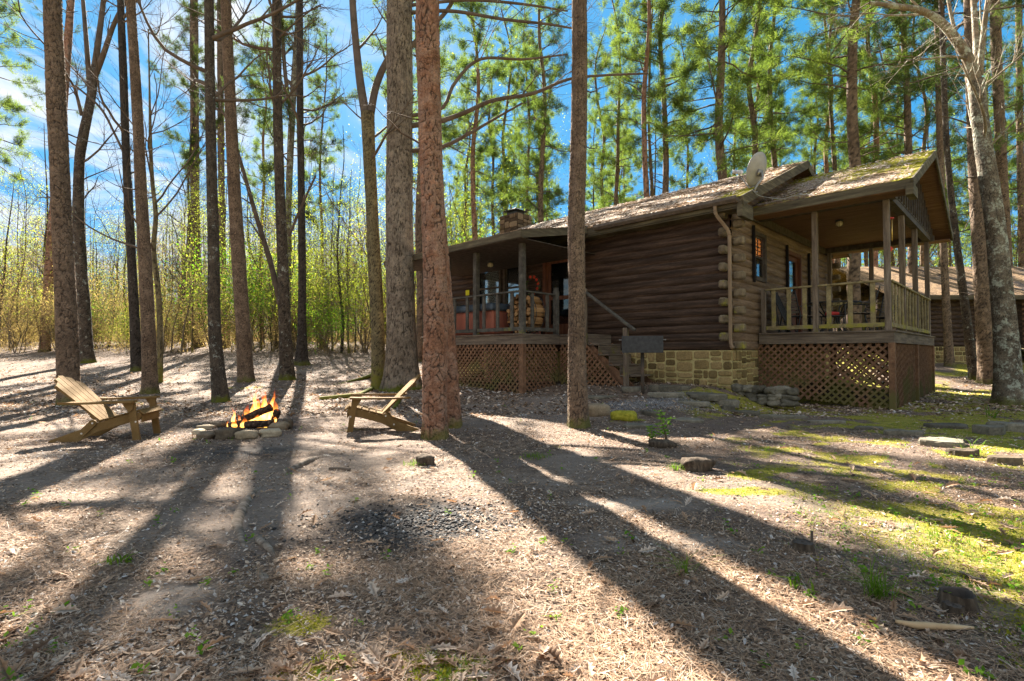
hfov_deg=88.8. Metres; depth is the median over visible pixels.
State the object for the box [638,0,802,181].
pine tree
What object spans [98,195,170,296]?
hardwood tree
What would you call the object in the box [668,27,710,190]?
pine tree
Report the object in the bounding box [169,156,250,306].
hardwood tree
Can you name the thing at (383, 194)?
shrub
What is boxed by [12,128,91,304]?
hardwood tree
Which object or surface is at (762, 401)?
planter stone
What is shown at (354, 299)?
shrub
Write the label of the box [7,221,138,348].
shrub
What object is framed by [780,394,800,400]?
planter stone
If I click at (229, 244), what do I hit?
shrub
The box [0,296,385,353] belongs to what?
underbrush
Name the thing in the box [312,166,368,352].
hardwood tree
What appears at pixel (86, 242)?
hardwood tree
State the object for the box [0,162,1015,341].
trees
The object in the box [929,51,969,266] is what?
pine tree
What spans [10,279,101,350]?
shrub
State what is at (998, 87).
pine tree
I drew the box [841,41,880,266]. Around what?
pine tree
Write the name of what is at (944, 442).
flagstone
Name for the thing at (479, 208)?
hardwood tree
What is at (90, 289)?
shrub
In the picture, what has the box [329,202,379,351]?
hardwood tree
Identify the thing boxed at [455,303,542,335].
hot tub
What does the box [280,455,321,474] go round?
tree root
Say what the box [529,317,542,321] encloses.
firewood log
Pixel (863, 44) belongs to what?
pine tree
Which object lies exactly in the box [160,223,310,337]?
shrub
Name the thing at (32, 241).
hardwood tree
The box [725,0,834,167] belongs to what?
pine tree
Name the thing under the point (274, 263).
shrub
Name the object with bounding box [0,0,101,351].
pine tree
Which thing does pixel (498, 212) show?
pine tree
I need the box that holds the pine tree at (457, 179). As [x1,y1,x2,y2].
[446,155,463,244]
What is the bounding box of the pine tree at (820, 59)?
[744,0,949,356]
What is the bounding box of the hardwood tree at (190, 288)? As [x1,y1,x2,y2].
[136,150,232,354]
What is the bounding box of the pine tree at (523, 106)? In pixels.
[497,0,553,227]
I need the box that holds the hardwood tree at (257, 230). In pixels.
[223,182,276,339]
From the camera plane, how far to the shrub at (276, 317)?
33.76 m
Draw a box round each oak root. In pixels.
[335,373,370,384]
[348,386,373,398]
[392,391,400,408]
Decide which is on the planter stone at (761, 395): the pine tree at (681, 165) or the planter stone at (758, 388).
the planter stone at (758, 388)
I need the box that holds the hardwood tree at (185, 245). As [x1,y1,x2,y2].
[170,194,207,287]
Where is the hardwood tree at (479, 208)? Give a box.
[450,174,506,244]
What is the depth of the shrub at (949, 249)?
28.09 m
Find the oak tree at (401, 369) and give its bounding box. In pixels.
[374,0,682,392]
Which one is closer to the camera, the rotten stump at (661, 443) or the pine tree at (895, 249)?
the rotten stump at (661, 443)
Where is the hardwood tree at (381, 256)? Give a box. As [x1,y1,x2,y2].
[359,234,385,307]
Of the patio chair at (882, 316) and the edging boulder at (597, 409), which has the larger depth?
the patio chair at (882, 316)
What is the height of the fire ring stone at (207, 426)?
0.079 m
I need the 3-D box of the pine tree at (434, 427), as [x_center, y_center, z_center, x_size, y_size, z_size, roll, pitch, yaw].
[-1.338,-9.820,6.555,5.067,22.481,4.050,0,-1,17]
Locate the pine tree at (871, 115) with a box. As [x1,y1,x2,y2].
[846,46,884,164]
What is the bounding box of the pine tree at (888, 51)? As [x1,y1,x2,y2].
[864,32,914,266]
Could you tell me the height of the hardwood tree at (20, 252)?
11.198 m
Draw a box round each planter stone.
[731,383,742,391]
[742,385,752,392]
[744,392,758,398]
[749,397,757,402]
[752,385,765,393]
[756,393,767,398]
[757,397,767,404]
[763,386,776,394]
[766,394,781,400]
[766,400,780,406]
[773,385,790,393]
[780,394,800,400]
[780,400,799,406]
[786,388,798,394]
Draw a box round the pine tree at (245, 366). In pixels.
[173,0,256,382]
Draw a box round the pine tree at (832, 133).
[793,0,870,266]
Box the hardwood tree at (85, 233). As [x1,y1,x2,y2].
[85,177,117,301]
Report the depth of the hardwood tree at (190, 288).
28.35 m
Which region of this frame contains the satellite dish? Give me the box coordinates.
[732,152,766,192]
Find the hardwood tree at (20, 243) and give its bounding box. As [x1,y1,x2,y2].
[0,181,43,336]
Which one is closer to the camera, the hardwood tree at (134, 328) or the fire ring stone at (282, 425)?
the fire ring stone at (282, 425)
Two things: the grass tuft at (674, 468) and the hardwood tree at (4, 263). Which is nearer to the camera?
the grass tuft at (674, 468)
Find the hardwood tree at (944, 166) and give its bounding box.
[868,69,963,266]
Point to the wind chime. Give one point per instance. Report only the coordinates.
(891, 218)
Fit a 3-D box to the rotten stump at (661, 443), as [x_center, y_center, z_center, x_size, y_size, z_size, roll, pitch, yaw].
[1.790,1.245,6.192,0.332,0.138,0.219,0,-1,-6]
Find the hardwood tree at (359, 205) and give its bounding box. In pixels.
[333,171,385,303]
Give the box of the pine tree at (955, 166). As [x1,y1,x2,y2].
[935,92,970,266]
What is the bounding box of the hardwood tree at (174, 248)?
[160,166,203,340]
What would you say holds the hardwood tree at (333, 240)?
on the ground at (386, 446)
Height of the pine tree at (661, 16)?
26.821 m
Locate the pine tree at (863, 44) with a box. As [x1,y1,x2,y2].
[825,23,884,266]
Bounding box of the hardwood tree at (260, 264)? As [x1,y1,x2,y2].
[229,181,275,349]
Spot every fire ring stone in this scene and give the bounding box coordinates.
[192,428,205,434]
[196,424,215,429]
[196,431,215,439]
[210,421,227,427]
[213,427,240,439]
[234,429,258,439]
[259,428,281,437]
[268,421,289,429]
[282,419,292,428]
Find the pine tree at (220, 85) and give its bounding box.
[156,0,262,347]
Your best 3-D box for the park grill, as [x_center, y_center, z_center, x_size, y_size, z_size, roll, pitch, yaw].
[2.637,0.543,10.560,0.929,1.262,0.392,0,-1,14]
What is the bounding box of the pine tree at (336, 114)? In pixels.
[294,26,347,341]
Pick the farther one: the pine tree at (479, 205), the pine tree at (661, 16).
the pine tree at (479, 205)
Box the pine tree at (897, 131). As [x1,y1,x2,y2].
[884,0,917,157]
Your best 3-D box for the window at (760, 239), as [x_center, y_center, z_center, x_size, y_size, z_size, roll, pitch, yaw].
[5.705,-1.925,12.105,0.135,1.130,0.780,-1,-2,45]
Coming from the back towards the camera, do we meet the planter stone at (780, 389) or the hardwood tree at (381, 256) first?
the hardwood tree at (381, 256)
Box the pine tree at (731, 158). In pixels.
[724,144,745,176]
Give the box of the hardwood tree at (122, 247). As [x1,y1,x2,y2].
[94,227,166,298]
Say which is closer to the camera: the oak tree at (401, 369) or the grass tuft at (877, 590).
the grass tuft at (877, 590)
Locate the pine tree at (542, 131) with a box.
[501,0,587,223]
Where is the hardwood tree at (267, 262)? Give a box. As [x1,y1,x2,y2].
[243,197,296,349]
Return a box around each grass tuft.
[94,549,140,565]
[403,459,421,465]
[519,451,551,459]
[539,613,563,621]
[636,542,734,575]
[665,460,684,470]
[773,572,820,593]
[825,551,923,604]
[892,517,1001,550]
[931,434,1017,448]
[972,404,1012,417]
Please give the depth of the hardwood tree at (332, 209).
30.63 m
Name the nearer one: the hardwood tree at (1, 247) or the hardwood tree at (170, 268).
the hardwood tree at (1, 247)
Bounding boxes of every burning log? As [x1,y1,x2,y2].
[228,420,243,426]
[241,404,272,422]
[244,419,274,428]
[271,409,280,421]
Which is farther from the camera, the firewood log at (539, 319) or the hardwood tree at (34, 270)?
the hardwood tree at (34, 270)
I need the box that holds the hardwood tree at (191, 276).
[161,194,222,352]
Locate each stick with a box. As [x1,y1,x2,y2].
[329,467,350,470]
[895,619,974,629]
[959,571,989,581]
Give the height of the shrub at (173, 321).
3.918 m
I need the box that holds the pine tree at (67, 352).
[29,0,107,406]
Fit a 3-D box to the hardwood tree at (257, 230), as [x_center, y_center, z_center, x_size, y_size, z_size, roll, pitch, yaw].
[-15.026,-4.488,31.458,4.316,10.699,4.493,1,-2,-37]
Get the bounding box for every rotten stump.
[648,439,677,447]
[680,457,716,471]
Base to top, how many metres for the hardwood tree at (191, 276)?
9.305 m
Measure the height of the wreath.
0.611 m
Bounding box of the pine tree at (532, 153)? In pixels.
[503,21,563,220]
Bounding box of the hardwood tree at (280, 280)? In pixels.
[160,0,358,380]
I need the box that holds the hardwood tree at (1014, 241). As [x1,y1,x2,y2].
[1011,224,1017,263]
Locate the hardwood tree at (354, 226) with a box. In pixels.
[323,135,385,342]
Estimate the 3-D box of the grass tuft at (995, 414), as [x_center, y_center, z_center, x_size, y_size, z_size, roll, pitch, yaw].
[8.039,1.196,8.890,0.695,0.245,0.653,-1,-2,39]
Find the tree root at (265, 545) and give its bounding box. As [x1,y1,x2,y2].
[255,536,275,556]
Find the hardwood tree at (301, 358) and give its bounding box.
[235,0,367,365]
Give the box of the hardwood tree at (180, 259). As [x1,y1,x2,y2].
[152,208,206,340]
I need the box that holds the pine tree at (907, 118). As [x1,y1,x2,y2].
[829,0,1018,273]
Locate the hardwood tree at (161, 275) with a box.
[154,254,172,315]
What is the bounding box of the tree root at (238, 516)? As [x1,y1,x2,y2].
[231,486,260,546]
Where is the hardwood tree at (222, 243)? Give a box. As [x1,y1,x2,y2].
[196,170,246,292]
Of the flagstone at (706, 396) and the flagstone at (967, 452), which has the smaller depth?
the flagstone at (967, 452)
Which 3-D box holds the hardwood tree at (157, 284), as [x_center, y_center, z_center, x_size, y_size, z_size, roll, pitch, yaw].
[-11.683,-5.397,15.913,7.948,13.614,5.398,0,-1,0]
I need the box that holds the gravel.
[537,390,749,419]
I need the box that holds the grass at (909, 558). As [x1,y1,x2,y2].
[413,387,1023,680]
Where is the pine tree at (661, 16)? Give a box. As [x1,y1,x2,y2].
[605,0,710,193]
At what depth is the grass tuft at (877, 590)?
2.34 m
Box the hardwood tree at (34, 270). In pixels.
[12,240,43,336]
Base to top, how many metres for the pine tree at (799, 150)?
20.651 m
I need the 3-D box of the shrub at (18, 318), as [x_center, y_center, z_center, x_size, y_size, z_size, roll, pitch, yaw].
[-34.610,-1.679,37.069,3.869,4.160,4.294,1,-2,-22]
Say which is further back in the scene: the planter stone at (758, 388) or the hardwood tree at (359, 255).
the hardwood tree at (359, 255)
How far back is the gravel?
9.32 m
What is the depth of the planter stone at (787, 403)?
10.24 m
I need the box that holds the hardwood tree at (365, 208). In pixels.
[343,184,385,269]
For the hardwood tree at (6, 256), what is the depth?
44.29 m
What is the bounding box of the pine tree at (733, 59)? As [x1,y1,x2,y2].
[707,0,767,178]
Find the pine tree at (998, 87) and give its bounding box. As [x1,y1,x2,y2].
[946,0,1023,266]
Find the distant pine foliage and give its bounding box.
[446,189,1017,266]
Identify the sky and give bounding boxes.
[0,0,1023,341]
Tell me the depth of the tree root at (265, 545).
2.94 m
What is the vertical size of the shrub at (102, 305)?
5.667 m
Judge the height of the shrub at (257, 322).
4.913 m
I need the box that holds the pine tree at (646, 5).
[600,0,683,198]
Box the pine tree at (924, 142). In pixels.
[882,0,969,266]
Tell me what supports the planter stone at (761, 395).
on the planter stone at (762, 401)
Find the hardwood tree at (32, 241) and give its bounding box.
[14,215,53,309]
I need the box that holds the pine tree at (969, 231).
[957,164,971,257]
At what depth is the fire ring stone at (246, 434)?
6.49 m
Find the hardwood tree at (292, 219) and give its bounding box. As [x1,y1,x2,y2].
[257,162,326,270]
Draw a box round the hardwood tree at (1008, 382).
[795,0,1023,405]
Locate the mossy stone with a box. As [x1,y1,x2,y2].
[416,453,434,465]
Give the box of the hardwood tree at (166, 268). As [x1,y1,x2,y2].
[136,224,188,340]
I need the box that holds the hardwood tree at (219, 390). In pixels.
[125,0,390,402]
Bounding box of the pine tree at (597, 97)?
[568,17,626,209]
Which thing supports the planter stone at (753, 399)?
on the ground at (386, 446)
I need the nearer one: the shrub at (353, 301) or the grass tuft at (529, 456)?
the grass tuft at (529, 456)
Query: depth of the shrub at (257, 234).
31.88 m
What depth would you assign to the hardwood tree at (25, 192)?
30.83 m
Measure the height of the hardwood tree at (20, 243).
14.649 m
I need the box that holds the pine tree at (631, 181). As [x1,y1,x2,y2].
[606,106,643,205]
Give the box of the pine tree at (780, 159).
[748,27,792,168]
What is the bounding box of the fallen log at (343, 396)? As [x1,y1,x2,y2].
[319,392,359,399]
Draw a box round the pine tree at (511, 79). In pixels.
[468,0,538,233]
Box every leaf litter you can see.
[0,341,1023,417]
[517,161,798,229]
[753,150,929,206]
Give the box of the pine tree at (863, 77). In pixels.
[828,0,924,348]
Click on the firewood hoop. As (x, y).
(535, 318)
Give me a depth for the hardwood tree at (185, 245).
44.49 m
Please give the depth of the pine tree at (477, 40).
28.45 m
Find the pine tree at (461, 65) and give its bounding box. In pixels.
[359,0,485,361]
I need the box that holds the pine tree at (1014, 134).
[1006,48,1023,223]
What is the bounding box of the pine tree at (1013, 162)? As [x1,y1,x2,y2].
[990,65,1017,266]
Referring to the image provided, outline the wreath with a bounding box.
[526,275,540,295]
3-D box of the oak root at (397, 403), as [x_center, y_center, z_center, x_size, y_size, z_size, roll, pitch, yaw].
[-2.517,1.317,11.479,0.181,0.292,2.044,0,-1,-10]
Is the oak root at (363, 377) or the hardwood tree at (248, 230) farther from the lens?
the hardwood tree at (248, 230)
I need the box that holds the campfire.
[233,404,276,421]
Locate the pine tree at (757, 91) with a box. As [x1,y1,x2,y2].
[727,1,784,167]
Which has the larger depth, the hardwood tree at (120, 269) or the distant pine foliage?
the distant pine foliage
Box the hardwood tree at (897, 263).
[878,248,907,266]
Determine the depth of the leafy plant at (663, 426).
6.55 m
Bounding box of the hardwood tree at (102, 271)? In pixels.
[89,228,113,341]
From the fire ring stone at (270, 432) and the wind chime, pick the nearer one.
the fire ring stone at (270, 432)
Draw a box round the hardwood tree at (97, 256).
[88,202,120,314]
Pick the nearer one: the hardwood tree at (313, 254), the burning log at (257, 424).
the burning log at (257, 424)
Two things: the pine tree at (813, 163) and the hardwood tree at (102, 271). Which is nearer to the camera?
the pine tree at (813, 163)
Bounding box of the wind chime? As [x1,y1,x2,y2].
[890,217,893,250]
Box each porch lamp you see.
[487,261,493,267]
[835,219,842,226]
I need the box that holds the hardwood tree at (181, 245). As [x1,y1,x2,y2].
[154,202,207,337]
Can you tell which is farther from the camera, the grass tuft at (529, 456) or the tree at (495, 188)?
the tree at (495, 188)
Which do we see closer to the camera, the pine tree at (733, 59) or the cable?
the cable
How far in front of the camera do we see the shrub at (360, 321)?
31.88 m
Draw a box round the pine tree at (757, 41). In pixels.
[705,0,815,176]
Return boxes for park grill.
[619,336,665,393]
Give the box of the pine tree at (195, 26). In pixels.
[146,0,224,346]
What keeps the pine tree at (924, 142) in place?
on the ground at (386, 446)
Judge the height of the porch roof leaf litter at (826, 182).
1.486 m
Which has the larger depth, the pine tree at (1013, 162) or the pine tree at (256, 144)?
the pine tree at (256, 144)
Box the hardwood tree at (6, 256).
[0,235,28,335]
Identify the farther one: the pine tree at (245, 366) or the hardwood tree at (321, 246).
the hardwood tree at (321, 246)
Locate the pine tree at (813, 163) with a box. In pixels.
[789,41,841,174]
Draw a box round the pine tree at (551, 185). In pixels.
[532,98,559,220]
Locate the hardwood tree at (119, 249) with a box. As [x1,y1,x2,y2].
[98,197,161,346]
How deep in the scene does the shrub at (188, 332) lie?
31.89 m
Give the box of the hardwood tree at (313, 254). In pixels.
[294,235,330,306]
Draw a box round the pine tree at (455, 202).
[451,122,481,243]
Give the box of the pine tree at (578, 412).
[567,0,612,428]
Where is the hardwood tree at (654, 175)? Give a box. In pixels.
[633,100,681,195]
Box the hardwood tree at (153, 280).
[117,250,167,324]
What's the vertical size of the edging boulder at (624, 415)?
0.181 m
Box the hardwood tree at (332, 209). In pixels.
[297,164,360,350]
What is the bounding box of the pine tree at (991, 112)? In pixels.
[950,8,1016,257]
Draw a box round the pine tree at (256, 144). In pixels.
[239,13,287,343]
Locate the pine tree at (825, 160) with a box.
[791,0,864,262]
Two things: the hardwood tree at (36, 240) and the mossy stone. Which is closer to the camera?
the mossy stone
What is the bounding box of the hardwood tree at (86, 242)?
[27,188,100,294]
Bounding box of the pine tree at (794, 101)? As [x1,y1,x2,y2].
[760,83,801,167]
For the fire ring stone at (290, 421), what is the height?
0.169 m
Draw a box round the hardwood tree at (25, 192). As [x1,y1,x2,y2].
[0,134,48,350]
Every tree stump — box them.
[790,531,817,554]
[934,586,981,617]
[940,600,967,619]
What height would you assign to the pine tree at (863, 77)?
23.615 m
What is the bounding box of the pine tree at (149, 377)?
[97,0,169,393]
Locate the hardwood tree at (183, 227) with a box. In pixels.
[138,175,206,352]
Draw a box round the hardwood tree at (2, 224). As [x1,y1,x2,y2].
[0,185,44,307]
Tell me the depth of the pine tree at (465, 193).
38.80 m
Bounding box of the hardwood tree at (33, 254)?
[8,229,53,351]
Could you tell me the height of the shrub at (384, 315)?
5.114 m
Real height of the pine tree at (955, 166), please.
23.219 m
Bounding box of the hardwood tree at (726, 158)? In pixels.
[707,138,738,177]
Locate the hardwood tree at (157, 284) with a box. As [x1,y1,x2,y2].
[0,0,263,382]
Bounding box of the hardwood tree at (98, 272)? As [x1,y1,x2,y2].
[88,245,111,340]
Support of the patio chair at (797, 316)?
on the log cabin at (694, 283)
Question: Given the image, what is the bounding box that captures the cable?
[752,189,810,198]
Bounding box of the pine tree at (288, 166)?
[233,0,357,333]
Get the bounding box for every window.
[480,270,501,303]
[503,266,527,303]
[752,231,766,282]
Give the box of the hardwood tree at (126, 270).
[109,235,138,309]
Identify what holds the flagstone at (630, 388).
on the ground at (386, 446)
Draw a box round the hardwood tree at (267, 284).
[246,229,276,347]
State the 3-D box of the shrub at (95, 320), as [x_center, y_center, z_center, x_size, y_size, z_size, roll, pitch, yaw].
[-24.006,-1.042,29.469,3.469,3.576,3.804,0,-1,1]
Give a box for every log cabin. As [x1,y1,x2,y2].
[384,150,952,409]
[832,267,1023,362]
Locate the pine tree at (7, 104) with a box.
[0,0,43,256]
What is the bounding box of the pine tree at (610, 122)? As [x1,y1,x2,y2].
[588,0,648,207]
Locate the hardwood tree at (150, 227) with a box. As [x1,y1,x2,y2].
[93,162,178,302]
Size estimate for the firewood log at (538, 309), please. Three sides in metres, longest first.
0.420 x 0.121 x 0.102 m
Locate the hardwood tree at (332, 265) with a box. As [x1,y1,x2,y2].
[319,214,346,346]
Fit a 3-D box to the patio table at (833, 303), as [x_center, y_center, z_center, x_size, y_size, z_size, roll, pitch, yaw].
[7.535,-0.513,12.284,1.206,0.742,1.206,0,-1,0]
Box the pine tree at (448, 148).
[413,64,455,231]
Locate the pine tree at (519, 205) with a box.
[494,100,524,217]
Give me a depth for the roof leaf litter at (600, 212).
13.93 m
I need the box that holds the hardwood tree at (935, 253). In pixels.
[930,111,965,266]
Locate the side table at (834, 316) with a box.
[820,315,843,331]
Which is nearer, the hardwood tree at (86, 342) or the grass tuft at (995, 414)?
the grass tuft at (995, 414)
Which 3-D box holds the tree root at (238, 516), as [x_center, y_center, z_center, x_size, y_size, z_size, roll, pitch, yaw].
[-1.858,1.213,3.652,0.162,0.089,1.631,1,-2,-22]
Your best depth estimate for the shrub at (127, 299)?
38.46 m
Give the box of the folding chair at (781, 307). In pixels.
[770,291,795,332]
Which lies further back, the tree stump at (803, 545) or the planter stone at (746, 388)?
the planter stone at (746, 388)
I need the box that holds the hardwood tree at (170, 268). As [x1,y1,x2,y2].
[157,222,180,338]
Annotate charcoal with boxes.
[235,490,610,567]
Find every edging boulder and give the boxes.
[588,403,610,416]
[610,410,636,420]
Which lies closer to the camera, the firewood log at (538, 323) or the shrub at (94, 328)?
the firewood log at (538, 323)
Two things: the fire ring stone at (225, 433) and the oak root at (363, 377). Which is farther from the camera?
the oak root at (363, 377)
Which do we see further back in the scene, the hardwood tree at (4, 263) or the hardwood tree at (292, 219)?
the hardwood tree at (292, 219)
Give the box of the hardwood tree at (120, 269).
[97,161,151,343]
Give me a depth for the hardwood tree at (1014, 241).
38.59 m
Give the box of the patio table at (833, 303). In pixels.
[807,300,862,331]
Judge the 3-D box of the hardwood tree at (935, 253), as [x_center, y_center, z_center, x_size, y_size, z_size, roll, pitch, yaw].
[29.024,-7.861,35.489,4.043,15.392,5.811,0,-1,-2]
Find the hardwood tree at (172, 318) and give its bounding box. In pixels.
[154,223,194,352]
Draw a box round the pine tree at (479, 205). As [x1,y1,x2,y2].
[469,154,495,237]
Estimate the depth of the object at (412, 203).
40.02 m
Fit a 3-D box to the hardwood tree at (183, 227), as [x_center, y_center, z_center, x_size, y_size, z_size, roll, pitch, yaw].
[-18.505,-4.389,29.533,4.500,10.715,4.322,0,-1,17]
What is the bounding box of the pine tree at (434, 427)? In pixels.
[383,0,448,440]
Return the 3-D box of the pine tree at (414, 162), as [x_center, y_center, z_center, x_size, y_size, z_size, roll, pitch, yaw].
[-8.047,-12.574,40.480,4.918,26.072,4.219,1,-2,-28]
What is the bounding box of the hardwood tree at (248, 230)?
[227,189,270,282]
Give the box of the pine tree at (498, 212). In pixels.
[495,161,507,230]
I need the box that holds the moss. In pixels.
[253,385,1023,680]
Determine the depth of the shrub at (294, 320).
29.77 m
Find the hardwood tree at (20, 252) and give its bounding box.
[0,188,43,345]
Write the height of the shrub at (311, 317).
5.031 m
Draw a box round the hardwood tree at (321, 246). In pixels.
[295,209,334,327]
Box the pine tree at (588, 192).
[585,118,606,212]
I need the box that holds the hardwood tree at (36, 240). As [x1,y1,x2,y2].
[17,213,53,302]
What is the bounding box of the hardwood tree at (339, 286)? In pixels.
[308,108,377,352]
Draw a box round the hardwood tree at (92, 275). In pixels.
[87,249,101,315]
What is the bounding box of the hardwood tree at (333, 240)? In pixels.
[313,210,346,324]
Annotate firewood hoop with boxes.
[507,295,544,333]
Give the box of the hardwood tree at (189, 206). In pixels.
[146,74,216,347]
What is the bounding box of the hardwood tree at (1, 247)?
[0,224,23,253]
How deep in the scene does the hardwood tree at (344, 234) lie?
43.11 m
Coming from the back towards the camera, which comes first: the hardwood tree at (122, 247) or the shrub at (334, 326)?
the hardwood tree at (122, 247)
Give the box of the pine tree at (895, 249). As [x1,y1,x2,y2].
[878,248,897,266]
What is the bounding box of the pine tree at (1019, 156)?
[958,0,1023,266]
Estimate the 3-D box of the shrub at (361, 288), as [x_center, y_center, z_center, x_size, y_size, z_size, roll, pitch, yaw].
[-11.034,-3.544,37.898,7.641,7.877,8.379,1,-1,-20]
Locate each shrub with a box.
[0,209,110,346]
[0,254,54,352]
[0,263,41,334]
[0,299,35,343]
[2,280,41,339]
[2,295,39,342]
[5,317,54,347]
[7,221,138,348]
[9,235,138,322]
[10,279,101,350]
[15,292,111,340]
[20,261,139,345]
[27,262,139,347]
[32,307,125,350]
[44,295,123,349]
[47,307,116,345]
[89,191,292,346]
[90,264,128,349]
[91,260,174,332]
[94,268,180,332]
[94,303,140,352]
[100,205,206,341]
[107,303,128,342]
[119,290,202,350]
[122,311,180,339]
[129,313,181,351]
[148,182,313,342]
[154,112,385,339]
[155,253,275,349]
[156,294,207,348]
[157,214,344,351]
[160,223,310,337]
[176,174,365,351]
[186,225,335,348]
[202,232,327,346]
[203,126,413,345]
[204,240,334,341]
[206,303,273,350]
[217,35,546,351]
[230,297,275,333]
[248,189,346,293]
[249,233,353,325]
[253,248,360,348]
[255,297,330,350]
[259,247,362,347]
[260,169,416,353]
[264,271,328,343]
[266,149,454,351]
[268,273,346,350]
[291,261,359,348]
[292,281,369,355]
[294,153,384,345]
[296,223,383,339]
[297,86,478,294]
[310,244,416,352]
[315,242,385,342]
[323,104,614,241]
[325,285,386,346]
[357,282,416,338]
[362,102,568,282]
[382,196,491,300]
[414,138,531,302]
[415,199,498,276]
[669,53,765,186]
[819,110,933,265]
[878,75,1023,266]
[919,210,1017,266]
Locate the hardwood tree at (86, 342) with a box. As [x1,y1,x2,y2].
[0,0,148,363]
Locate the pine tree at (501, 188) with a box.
[465,41,517,238]
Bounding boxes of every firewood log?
[528,299,541,304]
[528,321,542,324]
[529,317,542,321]
[534,307,544,312]
[534,312,544,316]
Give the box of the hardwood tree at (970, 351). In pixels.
[831,0,1011,379]
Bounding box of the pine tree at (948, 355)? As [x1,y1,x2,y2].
[881,0,1019,366]
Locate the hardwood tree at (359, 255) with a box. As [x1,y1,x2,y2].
[331,198,384,297]
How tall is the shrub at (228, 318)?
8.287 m
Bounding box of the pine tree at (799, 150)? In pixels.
[797,95,823,174]
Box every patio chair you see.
[778,291,812,332]
[838,286,880,330]
[865,296,897,329]
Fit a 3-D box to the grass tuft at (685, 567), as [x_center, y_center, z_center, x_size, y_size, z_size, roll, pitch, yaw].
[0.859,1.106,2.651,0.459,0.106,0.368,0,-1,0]
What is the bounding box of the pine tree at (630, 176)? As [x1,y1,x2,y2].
[610,145,632,206]
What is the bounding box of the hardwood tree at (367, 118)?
[312,0,459,389]
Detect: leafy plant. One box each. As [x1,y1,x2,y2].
[646,423,663,438]
[654,410,673,438]
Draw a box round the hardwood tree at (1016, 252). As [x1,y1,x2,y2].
[1007,87,1017,259]
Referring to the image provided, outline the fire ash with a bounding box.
[207,426,295,430]
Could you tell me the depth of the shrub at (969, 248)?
35.75 m
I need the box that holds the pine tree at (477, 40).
[442,2,510,240]
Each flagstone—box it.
[588,395,617,399]
[621,386,645,391]
[623,423,656,428]
[640,410,663,417]
[647,392,684,397]
[648,384,690,391]
[674,417,703,422]
[678,401,709,406]
[686,392,727,400]
[714,399,739,407]
[720,405,734,409]
[728,410,759,415]
[759,414,808,418]
[807,420,845,423]
[854,426,883,430]
[883,429,924,435]
[917,437,964,447]
[923,423,968,428]
[945,448,979,456]
[972,424,1005,435]
[985,421,1023,432]
[986,454,1022,465]
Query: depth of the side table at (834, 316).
11.44 m
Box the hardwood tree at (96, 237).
[86,210,127,343]
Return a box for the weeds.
[0,401,1023,680]
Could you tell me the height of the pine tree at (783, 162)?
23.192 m
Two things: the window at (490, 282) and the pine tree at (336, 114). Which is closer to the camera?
the window at (490, 282)
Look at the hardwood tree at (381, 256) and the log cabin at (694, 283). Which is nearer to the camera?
the log cabin at (694, 283)
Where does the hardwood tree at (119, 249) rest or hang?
on the ground at (386, 446)
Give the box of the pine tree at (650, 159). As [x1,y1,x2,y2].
[626,0,684,196]
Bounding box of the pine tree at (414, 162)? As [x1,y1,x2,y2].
[377,32,417,205]
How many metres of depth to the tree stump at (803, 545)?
2.87 m
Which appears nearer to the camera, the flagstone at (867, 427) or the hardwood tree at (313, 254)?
the flagstone at (867, 427)
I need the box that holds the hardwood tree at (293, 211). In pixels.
[231,162,325,312]
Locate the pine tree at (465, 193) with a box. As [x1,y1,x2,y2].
[446,66,488,244]
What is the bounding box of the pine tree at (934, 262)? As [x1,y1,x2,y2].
[919,244,954,266]
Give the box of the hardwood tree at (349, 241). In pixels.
[328,179,363,329]
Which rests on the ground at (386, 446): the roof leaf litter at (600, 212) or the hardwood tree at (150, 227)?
the hardwood tree at (150, 227)
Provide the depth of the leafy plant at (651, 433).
6.36 m
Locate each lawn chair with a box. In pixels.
[48,375,162,442]
[344,374,420,432]
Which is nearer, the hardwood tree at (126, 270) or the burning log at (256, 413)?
the burning log at (256, 413)
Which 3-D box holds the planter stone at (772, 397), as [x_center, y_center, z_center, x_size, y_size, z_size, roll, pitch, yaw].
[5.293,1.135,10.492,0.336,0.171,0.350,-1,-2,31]
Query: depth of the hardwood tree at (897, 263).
35.46 m
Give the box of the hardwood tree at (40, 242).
[0,220,43,325]
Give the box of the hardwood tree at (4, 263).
[0,184,38,327]
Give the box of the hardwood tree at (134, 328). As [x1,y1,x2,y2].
[36,0,172,371]
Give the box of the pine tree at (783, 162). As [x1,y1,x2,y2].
[760,87,789,168]
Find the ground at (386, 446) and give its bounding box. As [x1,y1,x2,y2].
[0,342,1023,680]
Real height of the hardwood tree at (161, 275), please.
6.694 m
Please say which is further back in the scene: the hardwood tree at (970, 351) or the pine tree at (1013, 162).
the pine tree at (1013, 162)
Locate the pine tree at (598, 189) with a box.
[590,151,618,209]
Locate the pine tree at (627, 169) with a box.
[589,97,640,208]
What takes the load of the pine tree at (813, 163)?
on the ground at (386, 446)
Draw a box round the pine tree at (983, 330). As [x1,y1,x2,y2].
[875,0,1023,384]
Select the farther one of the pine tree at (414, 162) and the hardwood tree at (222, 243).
the pine tree at (414, 162)
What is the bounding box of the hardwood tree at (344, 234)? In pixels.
[319,181,359,316]
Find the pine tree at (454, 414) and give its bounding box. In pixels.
[359,100,462,428]
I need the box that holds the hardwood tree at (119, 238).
[102,170,137,341]

